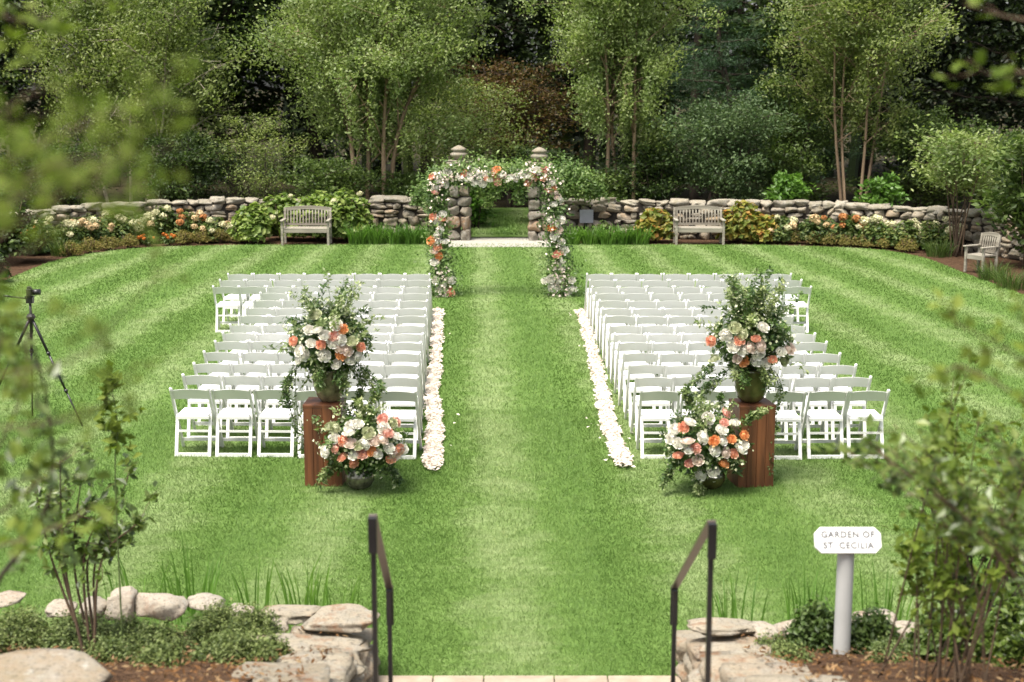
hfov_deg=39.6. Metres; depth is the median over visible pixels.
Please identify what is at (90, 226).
hydrangea bush
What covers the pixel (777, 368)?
folding chair
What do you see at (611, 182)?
woodland shrub
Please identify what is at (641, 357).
folding chair
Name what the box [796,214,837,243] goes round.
hydrangea bush
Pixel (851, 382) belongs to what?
folding chair
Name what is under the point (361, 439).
flower arrangement
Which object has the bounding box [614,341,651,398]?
folding chair
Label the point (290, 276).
folding chair
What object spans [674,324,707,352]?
folding chair
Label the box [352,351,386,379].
folding chair
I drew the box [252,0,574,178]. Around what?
woodland tree
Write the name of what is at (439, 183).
flower arch
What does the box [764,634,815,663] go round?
sedum cushion
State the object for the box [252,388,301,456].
folding chair
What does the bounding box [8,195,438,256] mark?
stone wall
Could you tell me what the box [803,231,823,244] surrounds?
heather clump
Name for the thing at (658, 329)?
folding chair
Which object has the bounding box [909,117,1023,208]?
woodland shrub
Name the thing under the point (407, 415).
folding chair
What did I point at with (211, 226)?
hydrangea bush
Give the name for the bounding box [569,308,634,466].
petal trail
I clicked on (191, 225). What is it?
hydrangea bush
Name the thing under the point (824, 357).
folding chair
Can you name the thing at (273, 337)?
folding chair
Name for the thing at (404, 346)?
folding chair
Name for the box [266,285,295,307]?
folding chair
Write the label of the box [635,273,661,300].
folding chair
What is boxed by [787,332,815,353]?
folding chair
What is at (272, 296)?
folding chair
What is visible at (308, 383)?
folding chair
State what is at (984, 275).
grass tuft
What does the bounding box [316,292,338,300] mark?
folding chair
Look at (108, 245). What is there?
heather clump
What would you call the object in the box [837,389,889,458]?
folding chair
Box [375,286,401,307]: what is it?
folding chair
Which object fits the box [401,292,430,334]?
folding chair
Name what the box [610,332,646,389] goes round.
folding chair
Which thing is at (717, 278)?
folding chair
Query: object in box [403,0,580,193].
woodland tree
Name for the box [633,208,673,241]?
turning bush
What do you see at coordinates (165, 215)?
hydrangea bush
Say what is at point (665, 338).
folding chair
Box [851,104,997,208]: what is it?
woodland shrub
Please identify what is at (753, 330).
flower arrangement
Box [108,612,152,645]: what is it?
sedum cushion
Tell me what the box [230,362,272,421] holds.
folding chair
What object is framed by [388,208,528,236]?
clearing turf
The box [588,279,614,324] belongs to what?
folding chair
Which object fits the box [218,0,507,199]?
birch tree
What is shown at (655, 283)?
folding chair
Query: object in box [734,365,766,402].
flower vase
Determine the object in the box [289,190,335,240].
lime leaved bush
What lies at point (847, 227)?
hydrangea bush
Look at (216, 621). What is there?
sedum cushion
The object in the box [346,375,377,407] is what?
folding chair
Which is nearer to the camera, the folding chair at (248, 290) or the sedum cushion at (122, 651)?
the sedum cushion at (122, 651)
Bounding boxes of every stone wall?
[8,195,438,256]
[559,197,1022,261]
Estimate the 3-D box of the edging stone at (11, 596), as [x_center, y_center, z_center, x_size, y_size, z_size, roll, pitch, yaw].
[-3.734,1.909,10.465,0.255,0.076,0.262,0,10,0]
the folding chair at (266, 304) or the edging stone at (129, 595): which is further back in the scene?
the folding chair at (266, 304)
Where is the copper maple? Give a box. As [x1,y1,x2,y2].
[426,53,594,207]
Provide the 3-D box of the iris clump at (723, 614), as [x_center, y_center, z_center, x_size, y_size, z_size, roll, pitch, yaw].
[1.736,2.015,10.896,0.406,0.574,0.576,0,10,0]
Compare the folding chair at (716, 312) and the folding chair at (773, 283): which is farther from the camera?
the folding chair at (773, 283)
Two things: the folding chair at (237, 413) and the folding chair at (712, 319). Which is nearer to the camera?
the folding chair at (237, 413)
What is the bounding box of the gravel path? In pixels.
[449,238,559,246]
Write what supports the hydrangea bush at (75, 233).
on the garden soil
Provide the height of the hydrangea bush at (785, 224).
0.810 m
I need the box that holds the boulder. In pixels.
[0,648,112,681]
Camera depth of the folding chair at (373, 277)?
25.54 m
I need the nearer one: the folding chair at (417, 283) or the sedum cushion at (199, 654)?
the sedum cushion at (199, 654)
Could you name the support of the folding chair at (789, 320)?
on the lawn at (472, 512)
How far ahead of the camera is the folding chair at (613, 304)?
22.49 m
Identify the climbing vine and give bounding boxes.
[406,141,609,211]
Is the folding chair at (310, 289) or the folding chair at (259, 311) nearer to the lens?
the folding chair at (259, 311)
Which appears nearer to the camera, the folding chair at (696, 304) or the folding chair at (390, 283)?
the folding chair at (696, 304)
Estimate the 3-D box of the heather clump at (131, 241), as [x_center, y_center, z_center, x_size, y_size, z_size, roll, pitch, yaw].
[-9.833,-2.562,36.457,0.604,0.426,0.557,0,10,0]
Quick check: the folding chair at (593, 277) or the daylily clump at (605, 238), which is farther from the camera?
the daylily clump at (605, 238)
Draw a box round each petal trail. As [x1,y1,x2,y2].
[420,306,459,469]
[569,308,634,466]
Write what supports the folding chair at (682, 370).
on the lawn at (472, 512)
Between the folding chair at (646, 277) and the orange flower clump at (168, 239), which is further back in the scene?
the orange flower clump at (168, 239)
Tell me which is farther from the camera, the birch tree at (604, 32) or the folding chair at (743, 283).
the birch tree at (604, 32)
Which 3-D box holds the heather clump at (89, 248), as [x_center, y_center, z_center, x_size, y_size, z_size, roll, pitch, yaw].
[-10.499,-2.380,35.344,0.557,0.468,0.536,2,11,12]
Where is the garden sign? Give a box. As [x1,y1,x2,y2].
[814,527,881,654]
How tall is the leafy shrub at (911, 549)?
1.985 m
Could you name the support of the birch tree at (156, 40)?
on the ground at (502, 202)
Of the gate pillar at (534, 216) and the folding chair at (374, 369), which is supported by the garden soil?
the gate pillar at (534, 216)
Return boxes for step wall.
[231,626,380,681]
[676,630,847,681]
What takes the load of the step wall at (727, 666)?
on the ground at (502, 202)
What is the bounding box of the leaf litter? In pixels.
[0,625,1023,681]
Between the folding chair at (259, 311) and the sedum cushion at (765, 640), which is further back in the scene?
the folding chair at (259, 311)
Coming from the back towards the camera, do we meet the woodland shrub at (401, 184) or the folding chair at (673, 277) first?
the woodland shrub at (401, 184)
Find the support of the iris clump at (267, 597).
on the lawn at (472, 512)
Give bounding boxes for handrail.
[368,514,393,681]
[670,520,716,681]
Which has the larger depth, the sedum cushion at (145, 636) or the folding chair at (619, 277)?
the folding chair at (619, 277)
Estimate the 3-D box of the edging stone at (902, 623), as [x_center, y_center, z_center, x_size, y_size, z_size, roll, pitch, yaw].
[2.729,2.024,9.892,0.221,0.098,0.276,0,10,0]
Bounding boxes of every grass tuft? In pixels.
[46,237,83,256]
[921,235,959,257]
[969,258,1018,281]
[985,268,1023,290]
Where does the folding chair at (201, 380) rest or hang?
on the lawn at (472, 512)
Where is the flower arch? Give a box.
[413,151,586,298]
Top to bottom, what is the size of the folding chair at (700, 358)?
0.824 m
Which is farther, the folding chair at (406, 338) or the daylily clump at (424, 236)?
the daylily clump at (424, 236)
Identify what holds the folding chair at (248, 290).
on the lawn at (472, 512)
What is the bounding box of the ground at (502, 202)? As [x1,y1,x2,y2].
[0,90,1022,681]
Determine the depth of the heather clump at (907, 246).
35.48 m
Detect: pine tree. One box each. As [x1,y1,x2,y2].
[619,0,904,199]
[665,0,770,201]
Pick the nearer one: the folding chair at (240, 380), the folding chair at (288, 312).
the folding chair at (240, 380)
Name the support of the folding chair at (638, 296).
on the lawn at (472, 512)
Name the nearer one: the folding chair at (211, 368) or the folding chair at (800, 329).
the folding chair at (211, 368)
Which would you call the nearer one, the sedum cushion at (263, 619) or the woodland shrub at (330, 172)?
the sedum cushion at (263, 619)
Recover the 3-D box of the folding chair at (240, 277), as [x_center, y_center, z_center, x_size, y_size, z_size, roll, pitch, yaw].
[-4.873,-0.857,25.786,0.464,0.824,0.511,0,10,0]
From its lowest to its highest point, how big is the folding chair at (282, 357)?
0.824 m
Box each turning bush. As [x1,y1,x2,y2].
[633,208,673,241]
[715,200,762,242]
[743,211,779,242]
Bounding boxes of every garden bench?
[280,206,331,245]
[673,205,725,244]
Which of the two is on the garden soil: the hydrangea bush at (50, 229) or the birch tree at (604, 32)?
the hydrangea bush at (50, 229)
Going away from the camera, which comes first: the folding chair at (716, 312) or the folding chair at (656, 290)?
the folding chair at (716, 312)
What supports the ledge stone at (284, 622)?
on the planted bank at (121, 673)
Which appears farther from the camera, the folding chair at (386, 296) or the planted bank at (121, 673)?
the folding chair at (386, 296)
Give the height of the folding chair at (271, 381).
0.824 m
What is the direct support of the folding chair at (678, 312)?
on the lawn at (472, 512)
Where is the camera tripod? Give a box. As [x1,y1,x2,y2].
[0,295,82,425]
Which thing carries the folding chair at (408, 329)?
on the lawn at (472, 512)
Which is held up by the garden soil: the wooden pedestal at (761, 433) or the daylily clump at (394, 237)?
the daylily clump at (394, 237)
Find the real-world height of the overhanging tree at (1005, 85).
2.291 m
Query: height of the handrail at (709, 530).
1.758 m
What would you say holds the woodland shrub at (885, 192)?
on the ground at (502, 202)
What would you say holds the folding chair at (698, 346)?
on the lawn at (472, 512)
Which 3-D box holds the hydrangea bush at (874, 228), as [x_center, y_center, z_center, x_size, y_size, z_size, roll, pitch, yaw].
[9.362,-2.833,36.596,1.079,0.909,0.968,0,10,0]
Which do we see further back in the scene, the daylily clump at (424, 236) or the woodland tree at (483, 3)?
the woodland tree at (483, 3)
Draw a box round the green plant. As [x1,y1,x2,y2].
[592,220,611,236]
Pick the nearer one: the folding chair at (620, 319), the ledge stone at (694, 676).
the ledge stone at (694, 676)
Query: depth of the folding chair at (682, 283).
24.75 m
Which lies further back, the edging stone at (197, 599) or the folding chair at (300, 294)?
the folding chair at (300, 294)
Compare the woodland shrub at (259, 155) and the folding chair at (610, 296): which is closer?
the folding chair at (610, 296)
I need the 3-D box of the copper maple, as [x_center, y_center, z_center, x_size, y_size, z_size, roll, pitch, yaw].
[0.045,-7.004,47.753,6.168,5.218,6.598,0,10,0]
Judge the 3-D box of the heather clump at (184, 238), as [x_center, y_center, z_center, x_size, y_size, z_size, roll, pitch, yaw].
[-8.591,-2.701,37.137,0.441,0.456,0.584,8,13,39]
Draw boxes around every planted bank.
[9,631,252,681]
[758,637,1023,681]
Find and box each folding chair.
[169,387,220,456]
[181,373,230,437]
[192,362,233,425]
[202,350,242,408]
[210,388,257,456]
[212,285,241,332]
[214,340,251,379]
[219,279,248,324]
[221,331,257,375]
[221,374,264,437]
[227,273,255,316]
[229,323,264,351]
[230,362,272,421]
[238,285,266,324]
[238,314,269,333]
[240,351,278,407]
[245,279,274,324]
[245,307,277,333]
[248,340,286,373]
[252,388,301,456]
[253,273,278,300]
[253,299,284,324]
[255,332,291,388]
[259,292,288,308]
[260,374,302,437]
[262,323,291,369]
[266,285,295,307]
[267,362,308,422]
[268,314,299,336]
[273,279,298,307]
[275,307,307,324]
[275,351,311,407]
[279,273,304,280]
[282,299,307,319]
[284,340,293,363]
[288,292,316,313]
[293,389,317,457]
[294,285,320,293]
[299,279,324,314]
[299,374,312,438]
[304,273,328,280]
[307,368,348,408]
[311,299,334,307]
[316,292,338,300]
[321,286,348,300]
[325,279,351,286]
[328,273,353,280]
[342,391,377,424]
[343,300,369,333]
[345,314,363,324]
[346,292,372,314]
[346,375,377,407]
[348,363,384,412]
[349,286,374,315]
[349,307,367,324]
[352,279,378,300]
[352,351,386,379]
[354,273,379,300]
[356,341,389,374]
[360,332,390,374]
[364,315,394,362]
[365,324,392,353]
[367,307,396,342]
[369,299,398,342]
[373,292,400,325]
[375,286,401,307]
[377,390,421,458]
[378,279,403,300]
[380,273,404,301]
[380,376,422,439]
[382,363,422,418]
[384,352,423,409]
[388,341,425,393]
[391,332,426,382]
[393,324,426,368]
[395,314,428,362]
[396,307,427,348]
[399,299,429,349]
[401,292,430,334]
[402,286,431,325]
[405,273,429,280]
[405,279,432,318]
[584,273,611,316]
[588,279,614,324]
[590,286,618,331]
[592,292,621,340]
[597,299,626,345]
[599,307,631,358]
[603,314,635,367]
[607,324,641,379]
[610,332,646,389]
[611,273,636,301]
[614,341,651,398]
[615,279,641,324]
[618,351,658,412]
[619,286,645,323]
[620,292,650,323]
[624,363,665,426]
[626,299,656,324]
[630,375,673,440]
[631,307,662,340]
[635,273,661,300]
[636,315,667,339]
[636,389,680,458]
[640,324,673,359]
[642,279,668,300]
[646,286,673,303]
[646,332,681,388]
[651,292,679,323]
[651,341,686,387]
[655,299,685,331]
[658,352,695,410]
[661,307,691,333]
[662,273,688,300]
[662,364,702,409]
[667,315,699,342]
[668,279,694,307]
[670,375,712,424]
[673,286,700,306]
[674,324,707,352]
[679,389,722,436]
[680,292,708,314]
[680,332,713,375]
[685,299,715,331]
[686,341,721,365]
[688,273,714,293]
[692,307,722,333]
[694,279,721,300]
[694,352,729,410]
[698,315,728,334]
[702,286,727,315]
[702,364,734,391]
[709,292,728,308]
[710,375,734,416]
[715,273,740,280]
[715,299,731,320]
[720,279,748,300]
[720,389,737,415]
[741,273,765,280]
[749,279,775,298]
[758,287,783,324]
[764,376,792,439]
[765,352,804,409]
[765,390,806,459]
[766,273,791,316]
[767,363,780,392]
[773,279,802,324]
[775,324,805,342]
[776,363,819,424]
[779,315,793,333]
[782,286,811,332]
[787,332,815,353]
[788,376,833,439]
[790,341,827,382]
[801,352,841,410]
[801,389,849,458]
[814,364,857,427]
[823,375,871,439]
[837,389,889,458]
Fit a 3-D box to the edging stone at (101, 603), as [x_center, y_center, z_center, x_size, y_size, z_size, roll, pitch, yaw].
[-3.041,1.937,10.323,0.206,0.164,0.279,0,10,0]
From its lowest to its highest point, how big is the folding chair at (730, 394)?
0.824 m
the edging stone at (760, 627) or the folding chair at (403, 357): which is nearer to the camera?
the edging stone at (760, 627)
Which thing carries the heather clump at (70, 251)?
on the garden soil
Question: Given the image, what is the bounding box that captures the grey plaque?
[580,210,592,228]
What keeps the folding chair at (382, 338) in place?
on the lawn at (472, 512)
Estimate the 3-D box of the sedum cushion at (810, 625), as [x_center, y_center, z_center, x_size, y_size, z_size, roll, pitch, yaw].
[2.037,1.912,9.487,0.474,0.463,0.368,0,10,0]
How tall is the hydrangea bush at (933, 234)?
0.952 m
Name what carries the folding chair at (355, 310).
on the lawn at (472, 512)
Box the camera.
[26,286,40,296]
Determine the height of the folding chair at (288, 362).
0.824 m
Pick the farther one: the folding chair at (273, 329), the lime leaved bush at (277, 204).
the lime leaved bush at (277, 204)
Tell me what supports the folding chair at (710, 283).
on the lawn at (472, 512)
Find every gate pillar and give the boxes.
[445,145,472,240]
[527,147,552,240]
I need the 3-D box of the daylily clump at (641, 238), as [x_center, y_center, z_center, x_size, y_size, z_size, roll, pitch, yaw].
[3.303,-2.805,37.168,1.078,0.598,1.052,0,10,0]
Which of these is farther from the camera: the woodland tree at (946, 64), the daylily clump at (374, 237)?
the woodland tree at (946, 64)
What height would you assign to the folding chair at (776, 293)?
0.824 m
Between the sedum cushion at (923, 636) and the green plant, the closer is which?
the sedum cushion at (923, 636)
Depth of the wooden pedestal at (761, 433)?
14.87 m
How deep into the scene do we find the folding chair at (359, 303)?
22.47 m
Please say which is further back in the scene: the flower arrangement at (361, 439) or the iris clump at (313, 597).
the flower arrangement at (361, 439)
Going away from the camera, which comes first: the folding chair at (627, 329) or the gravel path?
the folding chair at (627, 329)
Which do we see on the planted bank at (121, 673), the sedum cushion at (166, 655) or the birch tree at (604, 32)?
the sedum cushion at (166, 655)
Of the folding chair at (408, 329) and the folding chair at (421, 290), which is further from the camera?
the folding chair at (421, 290)
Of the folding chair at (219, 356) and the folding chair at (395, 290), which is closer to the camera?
the folding chair at (219, 356)
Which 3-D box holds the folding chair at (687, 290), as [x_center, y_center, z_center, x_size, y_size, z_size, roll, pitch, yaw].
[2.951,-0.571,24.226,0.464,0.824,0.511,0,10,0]
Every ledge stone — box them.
[250,633,371,652]
[257,604,321,624]
[272,618,288,632]
[301,603,379,632]
[351,659,365,679]
[686,617,755,636]
[687,668,704,681]
[695,642,772,658]
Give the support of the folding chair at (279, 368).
on the lawn at (472, 512)
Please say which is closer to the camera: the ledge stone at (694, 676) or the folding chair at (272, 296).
the ledge stone at (694, 676)
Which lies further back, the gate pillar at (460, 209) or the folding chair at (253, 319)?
the gate pillar at (460, 209)
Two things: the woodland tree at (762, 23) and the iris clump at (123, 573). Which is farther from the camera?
the woodland tree at (762, 23)
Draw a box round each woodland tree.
[0,0,67,148]
[0,0,245,206]
[30,0,313,190]
[88,0,339,197]
[138,0,482,188]
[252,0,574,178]
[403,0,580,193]
[459,0,733,171]
[498,0,831,194]
[648,0,949,200]
[755,0,999,196]
[814,0,1023,208]
[870,0,1023,130]
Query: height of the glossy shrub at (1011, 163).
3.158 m
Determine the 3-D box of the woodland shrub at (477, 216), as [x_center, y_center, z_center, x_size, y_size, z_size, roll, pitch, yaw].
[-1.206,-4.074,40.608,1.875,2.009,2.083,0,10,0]
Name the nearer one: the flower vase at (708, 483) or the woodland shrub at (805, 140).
the flower vase at (708, 483)
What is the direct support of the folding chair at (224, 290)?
on the lawn at (472, 512)
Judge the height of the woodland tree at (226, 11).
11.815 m
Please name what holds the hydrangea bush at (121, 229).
on the garden soil
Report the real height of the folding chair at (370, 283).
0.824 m
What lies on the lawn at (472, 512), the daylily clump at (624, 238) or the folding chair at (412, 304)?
the folding chair at (412, 304)
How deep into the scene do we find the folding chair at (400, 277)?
25.53 m
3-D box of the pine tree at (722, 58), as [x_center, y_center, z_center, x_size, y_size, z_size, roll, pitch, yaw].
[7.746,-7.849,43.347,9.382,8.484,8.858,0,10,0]
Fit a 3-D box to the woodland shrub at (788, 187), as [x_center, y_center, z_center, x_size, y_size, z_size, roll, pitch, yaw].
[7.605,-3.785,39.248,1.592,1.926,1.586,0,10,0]
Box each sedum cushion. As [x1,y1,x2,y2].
[0,597,55,653]
[30,607,131,651]
[82,629,139,662]
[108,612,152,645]
[127,616,194,657]
[129,636,190,667]
[184,597,263,649]
[186,632,231,661]
[208,622,279,664]
[228,599,284,635]
[258,626,294,657]
[753,627,791,649]
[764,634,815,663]
[782,594,834,652]
[850,602,902,654]
[864,632,917,663]
[903,600,993,662]
[971,597,1023,668]
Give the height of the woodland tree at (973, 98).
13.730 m
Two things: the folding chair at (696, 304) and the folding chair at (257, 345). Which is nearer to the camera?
the folding chair at (257, 345)
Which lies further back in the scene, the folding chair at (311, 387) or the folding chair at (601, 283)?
the folding chair at (601, 283)
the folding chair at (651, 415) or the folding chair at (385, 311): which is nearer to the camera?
the folding chair at (651, 415)
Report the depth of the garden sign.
9.11 m
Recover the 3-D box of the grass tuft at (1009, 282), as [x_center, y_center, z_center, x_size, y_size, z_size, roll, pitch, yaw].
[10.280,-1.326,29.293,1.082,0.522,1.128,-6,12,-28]
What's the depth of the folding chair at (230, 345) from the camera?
18.96 m
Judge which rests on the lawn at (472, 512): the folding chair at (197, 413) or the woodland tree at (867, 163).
the folding chair at (197, 413)
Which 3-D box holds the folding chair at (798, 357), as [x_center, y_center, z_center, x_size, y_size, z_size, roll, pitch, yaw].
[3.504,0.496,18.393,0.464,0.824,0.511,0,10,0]
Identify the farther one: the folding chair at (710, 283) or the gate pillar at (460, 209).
the gate pillar at (460, 209)
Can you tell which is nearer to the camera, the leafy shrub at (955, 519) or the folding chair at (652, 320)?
the leafy shrub at (955, 519)
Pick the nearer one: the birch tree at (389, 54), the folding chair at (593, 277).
the folding chair at (593, 277)
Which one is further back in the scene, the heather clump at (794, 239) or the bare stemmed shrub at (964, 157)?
the heather clump at (794, 239)
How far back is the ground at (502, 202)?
60.51 m
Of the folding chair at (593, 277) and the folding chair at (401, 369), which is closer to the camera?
the folding chair at (401, 369)
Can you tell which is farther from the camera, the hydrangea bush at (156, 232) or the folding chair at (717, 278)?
the hydrangea bush at (156, 232)
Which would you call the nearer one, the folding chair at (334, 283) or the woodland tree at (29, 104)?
the folding chair at (334, 283)
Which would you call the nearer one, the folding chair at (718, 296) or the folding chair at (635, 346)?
the folding chair at (635, 346)
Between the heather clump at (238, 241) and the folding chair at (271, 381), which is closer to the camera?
the folding chair at (271, 381)
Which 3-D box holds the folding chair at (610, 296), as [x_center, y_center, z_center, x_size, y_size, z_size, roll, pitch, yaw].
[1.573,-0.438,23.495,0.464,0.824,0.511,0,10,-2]
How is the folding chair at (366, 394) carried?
on the lawn at (472, 512)
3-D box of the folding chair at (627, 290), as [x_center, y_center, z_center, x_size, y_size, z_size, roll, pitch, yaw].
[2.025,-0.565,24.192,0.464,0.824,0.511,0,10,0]
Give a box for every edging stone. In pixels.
[0,590,26,607]
[45,599,77,617]
[79,596,106,621]
[105,586,137,621]
[134,593,189,620]
[187,593,225,610]
[229,603,254,614]
[752,621,782,640]
[774,619,793,636]
[851,609,896,622]
[891,620,914,639]
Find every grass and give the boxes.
[413,209,551,234]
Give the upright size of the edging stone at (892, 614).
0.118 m
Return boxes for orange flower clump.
[137,234,154,245]
[160,232,175,244]
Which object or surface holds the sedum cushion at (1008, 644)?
on the planted bank at (848, 670)
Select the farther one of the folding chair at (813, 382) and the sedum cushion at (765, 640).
the folding chair at (813, 382)
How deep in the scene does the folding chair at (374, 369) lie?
17.41 m
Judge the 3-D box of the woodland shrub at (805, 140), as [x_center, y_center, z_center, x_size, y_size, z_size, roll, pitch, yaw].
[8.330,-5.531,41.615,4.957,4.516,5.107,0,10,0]
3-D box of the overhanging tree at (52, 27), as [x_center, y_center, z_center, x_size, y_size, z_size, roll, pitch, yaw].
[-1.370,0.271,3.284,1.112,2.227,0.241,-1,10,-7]
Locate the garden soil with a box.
[0,235,1023,293]
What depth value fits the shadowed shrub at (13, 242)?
33.22 m
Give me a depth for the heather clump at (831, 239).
36.83 m
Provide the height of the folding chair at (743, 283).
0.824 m
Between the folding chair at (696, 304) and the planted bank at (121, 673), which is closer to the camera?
the planted bank at (121, 673)
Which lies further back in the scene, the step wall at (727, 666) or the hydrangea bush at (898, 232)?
the hydrangea bush at (898, 232)
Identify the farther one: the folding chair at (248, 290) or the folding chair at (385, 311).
the folding chair at (248, 290)
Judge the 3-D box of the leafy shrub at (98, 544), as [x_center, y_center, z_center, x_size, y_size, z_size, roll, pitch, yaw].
[-2.693,1.358,9.276,0.994,1.553,0.648,0,10,0]
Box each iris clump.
[101,551,173,618]
[154,533,227,624]
[221,557,279,610]
[271,547,332,630]
[304,570,362,605]
[712,561,768,620]
[782,564,830,619]
[859,559,924,621]
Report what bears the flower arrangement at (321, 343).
in the flower vase at (329, 393)
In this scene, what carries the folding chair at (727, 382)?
on the lawn at (472, 512)
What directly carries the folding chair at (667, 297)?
on the lawn at (472, 512)
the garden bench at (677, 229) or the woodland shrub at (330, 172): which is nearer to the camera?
the garden bench at (677, 229)
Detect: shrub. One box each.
[0,187,51,259]
[0,249,13,277]
[0,270,112,581]
[0,282,116,556]
[1,137,137,208]
[23,440,164,651]
[94,360,147,638]
[109,129,249,201]
[197,112,324,198]
[244,152,394,207]
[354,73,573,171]
[367,169,445,201]
[469,166,500,227]
[503,144,611,217]
[561,164,644,201]
[584,140,707,201]
[639,86,820,199]
[723,73,875,200]
[762,170,819,201]
[807,407,1023,681]
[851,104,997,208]
[852,172,911,206]
[877,350,1023,681]
[881,114,1017,256]
[901,287,1023,401]
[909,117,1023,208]
[913,433,1023,616]
[968,133,1023,266]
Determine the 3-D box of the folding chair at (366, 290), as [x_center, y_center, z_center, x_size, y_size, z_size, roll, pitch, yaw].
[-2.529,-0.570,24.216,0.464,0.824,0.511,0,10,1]
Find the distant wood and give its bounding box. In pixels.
[0,0,1023,186]
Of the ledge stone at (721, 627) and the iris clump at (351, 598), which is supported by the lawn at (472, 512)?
the iris clump at (351, 598)
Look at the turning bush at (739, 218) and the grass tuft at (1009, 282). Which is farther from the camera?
the turning bush at (739, 218)
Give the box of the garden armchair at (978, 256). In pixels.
[963,232,1001,271]
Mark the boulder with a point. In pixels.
(47, 665)
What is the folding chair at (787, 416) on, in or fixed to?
on the lawn at (472, 512)
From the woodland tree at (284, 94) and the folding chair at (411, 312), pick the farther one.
the woodland tree at (284, 94)
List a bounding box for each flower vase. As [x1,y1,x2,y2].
[312,368,346,402]
[345,467,373,489]
[696,471,724,489]
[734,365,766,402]
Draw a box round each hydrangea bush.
[21,220,56,253]
[47,216,85,248]
[66,213,115,244]
[99,210,143,242]
[127,214,163,242]
[144,204,188,240]
[169,208,207,238]
[198,216,230,241]
[766,214,798,242]
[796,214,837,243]
[830,213,868,242]
[855,214,896,245]
[878,218,926,247]
[916,216,962,248]
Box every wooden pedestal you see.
[302,397,346,486]
[727,397,775,487]
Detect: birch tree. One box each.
[0,0,292,202]
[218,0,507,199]
[506,0,734,199]
[750,0,965,202]
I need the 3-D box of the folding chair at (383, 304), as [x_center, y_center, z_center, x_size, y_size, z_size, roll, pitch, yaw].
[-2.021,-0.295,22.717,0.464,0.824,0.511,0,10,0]
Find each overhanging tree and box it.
[0,0,116,69]
[0,34,213,442]
[932,0,1023,93]
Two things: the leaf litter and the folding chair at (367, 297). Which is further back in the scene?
the folding chair at (367, 297)
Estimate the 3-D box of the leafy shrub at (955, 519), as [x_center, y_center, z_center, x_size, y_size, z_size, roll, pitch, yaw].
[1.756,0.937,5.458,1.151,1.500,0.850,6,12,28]
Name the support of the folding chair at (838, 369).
on the lawn at (472, 512)
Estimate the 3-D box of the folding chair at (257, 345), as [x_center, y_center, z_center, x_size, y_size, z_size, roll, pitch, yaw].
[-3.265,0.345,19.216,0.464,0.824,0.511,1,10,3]
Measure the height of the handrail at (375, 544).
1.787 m
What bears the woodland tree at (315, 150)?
on the ground at (502, 202)
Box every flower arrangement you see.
[263,268,386,458]
[307,379,409,489]
[658,383,773,495]
[677,265,808,475]
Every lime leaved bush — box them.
[227,201,274,242]
[260,192,305,239]
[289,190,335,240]
[319,187,376,241]
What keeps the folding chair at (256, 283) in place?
on the lawn at (472, 512)
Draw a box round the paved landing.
[379,676,680,681]
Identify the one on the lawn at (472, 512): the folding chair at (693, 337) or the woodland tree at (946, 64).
the folding chair at (693, 337)
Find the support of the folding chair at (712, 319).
on the lawn at (472, 512)
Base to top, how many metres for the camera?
0.115 m
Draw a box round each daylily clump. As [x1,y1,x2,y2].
[340,223,375,244]
[353,222,394,244]
[379,222,410,244]
[394,223,431,244]
[412,221,448,243]
[563,222,591,244]
[576,224,611,244]
[592,222,627,244]
[608,223,638,244]
[622,224,655,244]
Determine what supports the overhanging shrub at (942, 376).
on the planted bank at (848, 670)
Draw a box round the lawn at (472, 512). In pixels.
[0,244,1023,678]
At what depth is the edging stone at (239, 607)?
10.24 m
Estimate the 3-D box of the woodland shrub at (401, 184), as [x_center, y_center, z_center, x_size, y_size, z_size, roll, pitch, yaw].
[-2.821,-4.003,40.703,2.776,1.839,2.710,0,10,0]
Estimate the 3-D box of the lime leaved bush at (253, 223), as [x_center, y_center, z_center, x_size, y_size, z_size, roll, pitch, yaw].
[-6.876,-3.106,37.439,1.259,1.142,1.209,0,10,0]
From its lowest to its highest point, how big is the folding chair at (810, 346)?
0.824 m
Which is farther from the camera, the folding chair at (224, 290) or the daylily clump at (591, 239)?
the daylily clump at (591, 239)
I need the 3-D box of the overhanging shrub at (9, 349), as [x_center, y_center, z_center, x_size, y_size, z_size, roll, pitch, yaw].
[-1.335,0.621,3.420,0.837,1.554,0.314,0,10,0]
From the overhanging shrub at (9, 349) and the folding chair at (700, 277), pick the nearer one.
the overhanging shrub at (9, 349)
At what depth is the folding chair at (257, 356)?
18.20 m
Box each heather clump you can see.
[57,241,83,256]
[78,236,101,252]
[97,236,121,249]
[117,233,139,247]
[173,229,193,244]
[192,229,213,243]
[209,228,230,243]
[229,231,246,242]
[787,229,804,243]
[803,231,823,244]
[820,232,840,245]
[838,234,858,246]
[856,234,876,247]
[876,235,893,248]
[895,237,919,251]
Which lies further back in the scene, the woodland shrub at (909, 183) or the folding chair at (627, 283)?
the woodland shrub at (909, 183)
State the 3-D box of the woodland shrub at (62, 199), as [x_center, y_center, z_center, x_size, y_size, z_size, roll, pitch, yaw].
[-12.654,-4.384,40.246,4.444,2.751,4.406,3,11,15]
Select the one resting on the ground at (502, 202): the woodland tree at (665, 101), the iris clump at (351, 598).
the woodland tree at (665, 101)
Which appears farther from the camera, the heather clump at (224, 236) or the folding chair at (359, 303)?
the heather clump at (224, 236)
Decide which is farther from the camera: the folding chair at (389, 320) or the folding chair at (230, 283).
the folding chair at (230, 283)
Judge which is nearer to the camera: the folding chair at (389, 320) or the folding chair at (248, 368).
the folding chair at (248, 368)
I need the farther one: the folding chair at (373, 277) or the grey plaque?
the grey plaque

